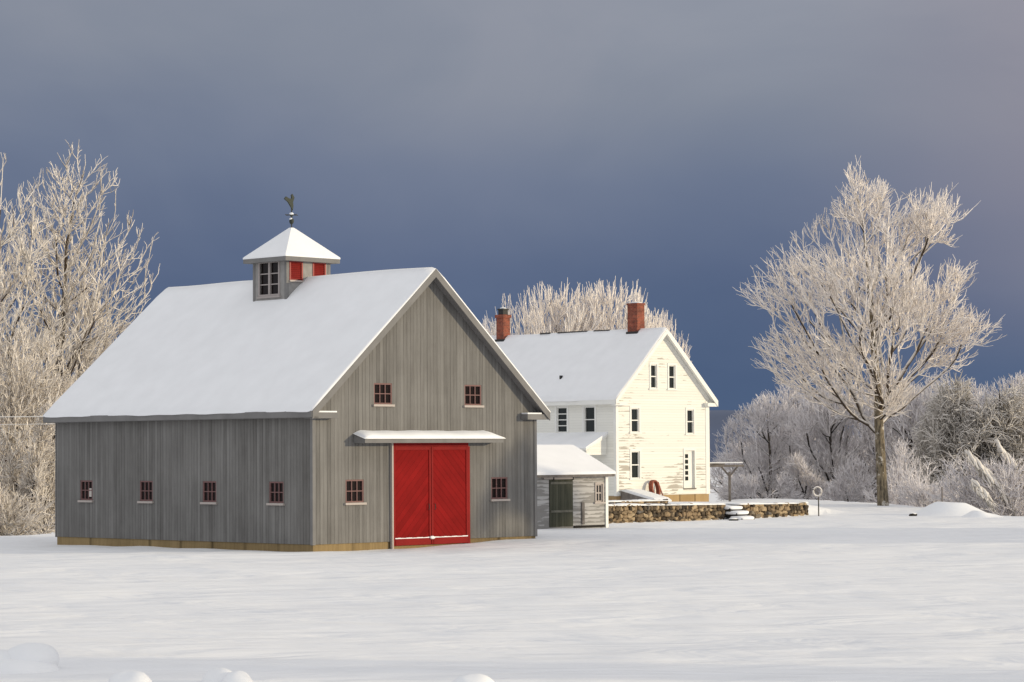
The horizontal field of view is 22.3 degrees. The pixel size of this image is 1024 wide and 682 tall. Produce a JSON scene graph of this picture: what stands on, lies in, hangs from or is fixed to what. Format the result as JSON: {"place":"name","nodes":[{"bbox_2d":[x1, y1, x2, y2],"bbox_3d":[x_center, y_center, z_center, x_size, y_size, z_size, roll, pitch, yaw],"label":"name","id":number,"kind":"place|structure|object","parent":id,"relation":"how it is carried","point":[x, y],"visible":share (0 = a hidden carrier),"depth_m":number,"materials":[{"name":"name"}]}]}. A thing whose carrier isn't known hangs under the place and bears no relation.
{"place":"outdoors","nodes":[
{"label":"outdoors","id":0,"kind":"place"},
{"bbox_2d":[0,416,42,416],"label":"utility wire","id":1,"kind":"object","parent":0,"point":[21,416],"visible":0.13,"depth_m":109.95,"materials":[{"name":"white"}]},
{"bbox_2d":[3,410,888,461],"bbox_3d":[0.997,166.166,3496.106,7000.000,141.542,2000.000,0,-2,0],"label":"hills","id":2,"kind":"structure","parent":0,"point":[716,417],"depth_m":2962.73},
{"bbox_2d":[0,467,1023,681],"bbox_3d":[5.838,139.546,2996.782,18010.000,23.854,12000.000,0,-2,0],"label":"snow field","id":3,"kind":"structure","parent":0,"point":[839,591],"depth_m":54.19,"materials":[{"name":"white snow"}]},
{"bbox_2d":[0,415,54,533],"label":"frosted bush","id":4,"kind":"object","parent":3,"relation":"on","point":[12,466],"visible":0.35,"depth_m":116.33,"materials":[{"name":"grey plant"}]},
{"bbox_2d":[0,470,54,535],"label":"frosted bush","id":5,"kind":"object","parent":3,"relation":"on","point":[9,523],"visible":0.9,"depth_m":112.57,"materials":[{"name":"white plant"}]},
{"bbox_2d":[0,642,59,673],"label":"snow mound","id":6,"kind":"object","parent":3,"relation":"on","point":[25,658],"visible":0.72,"depth_m":37.84,"materials":[{"name":"white snow"}]},
{"bbox_2d":[0,301,64,520],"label":"frosted tree","id":7,"kind":"object","parent":3,"relation":"on","point":[12,402],"visible":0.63,"depth_m":118.47,"materials":[{"name":"white plant"}]},
{"bbox_2d":[13,396,54,533],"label":"frosted bush","id":8,"kind":"object","parent":3,"relation":"on","point":[33,471],"visible":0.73,"depth_m":114.59,"materials":[{"name":"grey plant"}]},
{"bbox_2d":[0,154,88,460],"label":"frosted tree","id":9,"kind":"object","parent":3,"relation":"on","point":[28,269],"visible":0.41,"depth_m":123.87,"materials":[{"name":"white plant"}]},
{"bbox_2d":[6,325,84,533],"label":"frosted tree","id":10,"kind":"object","parent":3,"relation":"on","point":[56,390],"visible":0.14,"depth_m":120.53,"materials":[{"name":"white plant"}]},
{"bbox_2d":[13,274,129,526],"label":"frosted tree","id":11,"kind":"object","parent":3,"relation":"on","point":[95,340],"visible":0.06,"depth_m":130.65,"materials":[{"name":"white plant"}]},
{"bbox_2d":[0,141,159,525],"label":"frosted tree","id":12,"kind":"object","parent":3,"relation":"on","point":[66,302],"visible":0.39,"depth_m":127.65,"materials":[{"name":"white plant"}]},
{"bbox_2d":[108,670,151,681],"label":"snow mound","id":13,"kind":"object","parent":3,"relation":"on","point":[130,676],"visible":1,"depth_m":35.66,"materials":[{"name":"white snow"}]},
{"bbox_2d":[202,668,252,681],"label":"snow mound","id":14,"kind":"object","parent":3,"relation":"on","point":[219,675],"visible":1,"depth_m":35.74,"materials":[{"name":"white snow"}]},
{"bbox_2d":[43,194,550,551],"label":"barn","id":15,"kind":"structure","parent":3,"relation":"on","point":[293,395],"depth_m":88.08,"materials":[{"name":"grey wood"}]},
{"bbox_2d":[78,480,93,501],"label":"window","id":16,"kind":"structure","parent":15,"relation":"in","point":[86,485],"depth_m":92.04,"materials":[{"name":"red wood"}]},
{"bbox_2d":[137,481,153,502],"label":"window","id":17,"kind":"structure","parent":15,"relation":"in","point":[146,487],"depth_m":89.64,"materials":[{"name":"red wood"}]},
{"bbox_2d":[200,481,216,503],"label":"window","id":18,"kind":"structure","parent":15,"relation":"in","point":[209,487],"depth_m":87.22,"materials":[{"name":"red wood"}]},
{"bbox_2d":[266,482,284,505],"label":"window","id":19,"kind":"structure","parent":15,"relation":"in","point":[275,488],"depth_m":84.83,"materials":[{"name":"red wood"}]},
{"bbox_2d":[344,479,366,504],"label":"window","id":20,"kind":"structure","parent":15,"relation":"in","point":[354,488],"depth_m":84.87,"materials":[{"name":"red"}]},
{"bbox_2d":[373,383,394,406],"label":"window","id":21,"kind":"structure","parent":15,"relation":"in","point":[382,391],"depth_m":85.89,"materials":[{"name":"red"}]},
{"bbox_2d":[393,447,430,545],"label":"barn door","id":22,"kind":"structure","parent":15,"relation":"in","point":[412,465],"depth_m":86.54,"materials":[{"name":"red wood"}]},
{"bbox_2d":[431,446,467,543],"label":"barn door","id":23,"kind":"structure","parent":15,"relation":"in","point":[449,465],"depth_m":87.80,"materials":[{"name":"red wood"}]},
{"bbox_2d":[463,385,483,407],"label":"window","id":24,"kind":"structure","parent":15,"relation":"in","point":[472,393],"depth_m":88.88,"materials":[{"name":"red wood"}]},
{"bbox_2d":[490,477,509,500],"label":"window","id":25,"kind":"structure","parent":15,"relation":"in","point":[498,484],"depth_m":89.64,"materials":[{"name":"red"}]},
{"bbox_2d":[453,674,493,681],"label":"snow mound","id":26,"kind":"object","parent":3,"relation":"on","point":[474,678],"visible":1,"depth_m":35.29,"materials":[{"name":"white snow"}]},
{"bbox_2d":[483,318,512,334],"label":"frosted tree","id":27,"kind":"object","parent":3,"relation":"on","point":[495,327],"depth_m":214.81,"materials":[{"name":"white plant"}]},
{"bbox_2d":[482,277,615,334],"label":"frosted tree","id":28,"kind":"object","parent":3,"relation":"on","point":[539,326],"visible":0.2,"depth_m":175.59,"materials":[{"name":"white plant"}]},
{"bbox_2d":[537,444,615,528],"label":"shed","id":29,"kind":"structure","parent":3,"relation":"on","point":[572,486],"depth_m":104.63,"materials":[{"name":"grey wood"}]},
{"bbox_2d":[549,477,573,526],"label":"door","id":30,"kind":"structure","parent":29,"relation":"in","point":[560,491],"depth_m":103.83,"materials":[{"name":"green wood"}]},
{"bbox_2d":[594,482,605,503],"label":"window","id":31,"kind":"structure","parent":29,"relation":"in","point":[599,486],"depth_m":105.53,"materials":[{"name":"beige wood"}]},
{"bbox_2d":[490,302,717,501],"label":"farmhouse","id":32,"kind":"object","parent":3,"relation":"on","point":[633,402],"visible":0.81,"depth_m":142.97,"materials":[{"name":"white wood"}]},
{"bbox_2d":[555,405,568,432],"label":"window","id":33,"kind":"structure","parent":32,"relation":"in","point":[561,411],"depth_m":142.86,"materials":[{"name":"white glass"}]},
{"bbox_2d":[582,405,596,432],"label":"window","id":34,"kind":"structure","parent":32,"relation":"in","point":[589,414],"depth_m":141.44,"materials":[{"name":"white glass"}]},
{"bbox_2d":[629,406,641,433],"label":"window","id":35,"kind":"structure","parent":32,"relation":"in","point":[635,411],"depth_m":141.16,"materials":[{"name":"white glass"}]},
{"bbox_2d":[629,449,642,479],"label":"window","id":36,"kind":"structure","parent":32,"relation":"in","point":[635,454],"depth_m":141.06,"materials":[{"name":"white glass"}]},
{"bbox_2d":[649,362,659,389],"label":"window","id":37,"kind":"structure","parent":32,"relation":"in","point":[653,369],"depth_m":142.37,"materials":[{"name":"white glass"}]},
{"bbox_2d":[667,363,677,389],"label":"window","id":38,"kind":"structure","parent":32,"relation":"in","point":[671,367],"depth_m":143.47,"materials":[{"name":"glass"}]},
{"bbox_2d":[683,448,695,488],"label":"door","id":39,"kind":"structure","parent":32,"relation":"in","point":[687,452],"depth_m":144.26,"materials":[{"name":"white wood"}]},
{"bbox_2d":[685,407,696,434],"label":"window","id":40,"kind":"structure","parent":32,"relation":"in","point":[690,420],"depth_m":144.44,"materials":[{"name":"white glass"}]},
{"bbox_2d":[546,276,667,332],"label":"frosted tree","id":41,"kind":"object","parent":3,"relation":"on","point":[636,298],"visible":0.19,"depth_m":177.33,"materials":[{"name":"white plant"}]},
{"bbox_2d":[649,480,660,494],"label":"rusty hoop","id":42,"kind":"object","parent":3,"relation":"on","point":[657,486],"visible":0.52,"depth_m":141.51,"materials":[{"name":"red metal"}]},
{"bbox_2d":[625,308,691,362],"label":"frosted tree","id":43,"kind":"object","parent":3,"relation":"on","point":[670,324],"visible":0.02,"depth_m":183.51,"materials":[{"name":"white plant"}]},
{"bbox_2d":[608,502,725,523],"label":"stone wall","id":44,"kind":"structure","parent":3,"relation":"on","point":[641,513],"depth_m":114.72,"materials":[{"name":"brown stone"}]},
{"bbox_2d":[608,499,668,503],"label":"stone ledge","id":45,"kind":"object","parent":44,"relation":"on","point":[645,501],"visible":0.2,"depth_m":121.09,"materials":[{"name":"white"}]},
{"bbox_2d":[710,462,743,500],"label":"clothesline post","id":46,"kind":"object","parent":3,"relation":"on","point":[721,465],"visible":0.95,"depth_m":146.73,"materials":[{"name":"grey wood"}]},
{"bbox_2d":[710,435,761,500],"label":"frosted tree","id":47,"kind":"object","parent":3,"relation":"on","point":[713,473],"visible":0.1,"depth_m":194.42,"materials":[{"name":"grey plant"}]},
{"bbox_2d":[724,506,754,519],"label":"stone steps","id":48,"kind":"structure","parent":3,"relation":"on","point":[738,512],"depth_m":117.54,"materials":[{"name":"white"}]},
{"bbox_2d":[710,391,808,498],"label":"frosted tree","id":49,"kind":"object","parent":3,"relation":"on","point":[761,408],"visible":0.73,"depth_m":164.63,"materials":[{"name":"grey plant"}]},
{"bbox_2d":[716,470,805,500],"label":"frosted bush","id":50,"kind":"object","parent":3,"relation":"on","point":[741,490],"visible":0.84,"depth_m":155.36,"materials":[{"name":"white plant"}]},
{"bbox_2d":[725,501,808,517],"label":"stone wall","id":51,"kind":"structure","parent":3,"relation":"on","point":[770,509],"depth_m":120.31,"materials":[{"name":"brown stone"}]},
{"bbox_2d":[744,381,833,499],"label":"frosted tree","id":52,"kind":"object","parent":3,"relation":"on","point":[793,401],"visible":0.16,"depth_m":169.23,"materials":[{"name":"grey plant"}]},
{"bbox_2d":[746,401,868,501],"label":"frosted tree","id":53,"kind":"object","parent":3,"relation":"on","point":[797,454],"visible":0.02,"depth_m":188.72,"materials":[{"name":"grey plant"}]},
{"bbox_2d":[764,450,863,501],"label":"frosted bush","id":54,"kind":"object","parent":3,"relation":"on","point":[802,474],"visible":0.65,"depth_m":156.45,"materials":[{"name":"grey plant"}]},
{"bbox_2d":[812,486,821,515],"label":"feeder pole","id":55,"kind":"object","parent":3,"relation":"on","point":[819,495],"visible":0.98,"depth_m":121.27,"materials":[{"name":"grey metal"}]},
{"bbox_2d":[781,382,873,496],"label":"frosted tree","id":56,"kind":"object","parent":3,"relation":"on","point":[827,424],"visible":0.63,"depth_m":161.51,"materials":[{"name":"grey plant"}]},
{"bbox_2d":[807,447,887,502],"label":"frosted bush","id":57,"kind":"object","parent":3,"relation":"on","point":[842,480],"visible":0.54,"depth_m":153.51,"materials":[{"name":"grey plant"}]},
{"bbox_2d":[813,383,907,502],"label":"frosted tree","id":58,"kind":"object","parent":3,"relation":"on","point":[873,469],"visible":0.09,"depth_m":166.62,"materials":[{"name":"grey plant"}]},
{"bbox_2d":[734,156,1005,505],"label":"maple tree","id":59,"kind":"object","parent":3,"relation":"on","point":[878,379],"visible":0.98,"depth_m":130.74,"materials":[{"name":"white plant"}]},
{"bbox_2d":[841,418,901,499],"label":"frosted tree","id":60,"kind":"object","parent":3,"relation":"on","point":[869,444],"depth_m":184.92,"materials":[{"name":"grey plant"}]},
{"bbox_2d":[865,382,939,498],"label":"frosted tree","id":61,"kind":"object","parent":3,"relation":"on","point":[904,423],"visible":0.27,"depth_m":158.98,"materials":[{"name":"grey plant"}]},
{"bbox_2d":[861,439,946,504],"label":"frosted bush","id":62,"kind":"object","parent":3,"relation":"on","point":[892,494],"visible":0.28,"depth_m":145.53,"materials":[{"name":"grey plant"}]},
{"bbox_2d":[885,367,975,489],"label":"frosted tree","id":63,"kind":"object","parent":3,"relation":"on","point":[932,385],"visible":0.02,"depth_m":162.56,"materials":[{"name":"grey plant"}]},
{"bbox_2d":[894,447,971,506],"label":"frosted bush","id":64,"kind":"object","parent":3,"relation":"on","point":[914,501],"visible":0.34,"depth_m":137.77,"materials":[{"name":"grey plant"}]},
{"bbox_2d":[941,487,942,501],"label":"marker stake","id":65,"kind":"object","parent":3,"relation":"on","point":[941,494],"visible":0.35,"depth_m":125.77,"materials":[{"name":"grey wood"}]},
{"bbox_2d":[908,502,983,515],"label":"snow pile","id":66,"kind":"object","parent":3,"relation":"on","point":[947,509],"visible":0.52,"depth_m":121.02,"materials":[{"name":"white snow"}]},
{"bbox_2d":[899,370,1001,502],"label":"frosted tree","id":67,"kind":"object","parent":3,"relation":"on","point":[947,412],"visible":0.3,"depth_m":150.80,"materials":[{"name":"grey plant"}]},
{"bbox_2d":[917,376,1023,511],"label":"frosted tree","id":68,"kind":"object","parent":3,"relation":"on","point":[1009,415],"visible":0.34,"depth_m":149.68,"materials":[{"name":"grey plant"}]},
{"bbox_2d":[921,451,1019,513],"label":"frosted bush","id":69,"kind":"object","parent":3,"relation":"on","point":[957,488],"visible":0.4,"depth_m":131.60,"materials":[{"name":"grey plant"}]},
{"bbox_2d":[964,377,996,412],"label":"frosted tree","id":70,"kind":"object","parent":3,"relation":"on","point":[976,390],"visible":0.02,"depth_m":167.31,"materials":[{"name":"white plant"}]},
{"bbox_2d":[961,510,1002,517],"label":"snow pile","id":71,"kind":"object","parent":3,"relation":"on","point":[977,514],"visible":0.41,"depth_m":118.81,"materials":[{"name":"white snow"}]},
{"bbox_2d":[958,452,1023,515],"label":"frosted bush","id":72,"kind":"object","parent":3,"relation":"on","point":[1012,489],"visible":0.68,"depth_m":129.36,"materials":[{"name":"white plant"}]},
{"bbox_2d":[970,478,997,513],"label":"snow laden bough","id":73,"kind":"object","parent":72,"relation":"attached to","point":[982,492],"visible":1,"depth_m":128.33,"materials":[{"name":"white snow"}]},
{"bbox_2d":[965,450,1015,515],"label":"snow laden bough","id":74,"kind":"object","parent":72,"relation":"attached to","point":[978,465],"visible":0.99,"depth_m":129.07,"materials":[{"name":"white snow"}]},
{"bbox_2d":[994,439,1022,483],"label":"snow laden bough","id":75,"kind":"object","parent":72,"relation":"attached to","point":[1001,451],"visible":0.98,"depth_m":130.56,"materials":[{"name":"white snow"}]},
{"bbox_2d":[965,425,1023,511],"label":"frosted tree","id":76,"kind":"object","parent":3,"relation":"on","point":[1013,445],"visible":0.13,"depth_m":149.13,"materials":[{"name":"grey plant"}]},
{"bbox_2d":[969,371,1023,445],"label":"frosted tree","id":77,"kind":"object","parent":3,"relation":"on","point":[992,393],"visible":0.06,"depth_m":158.05,"materials":[{"name":"white plant"}]},
{"bbox_2d":[0,0,1023,411],"label":"sky","id":78,"kind":"structure","parent":0,"point":[498,147],"materials":[{"name":"blue"}]}
]}

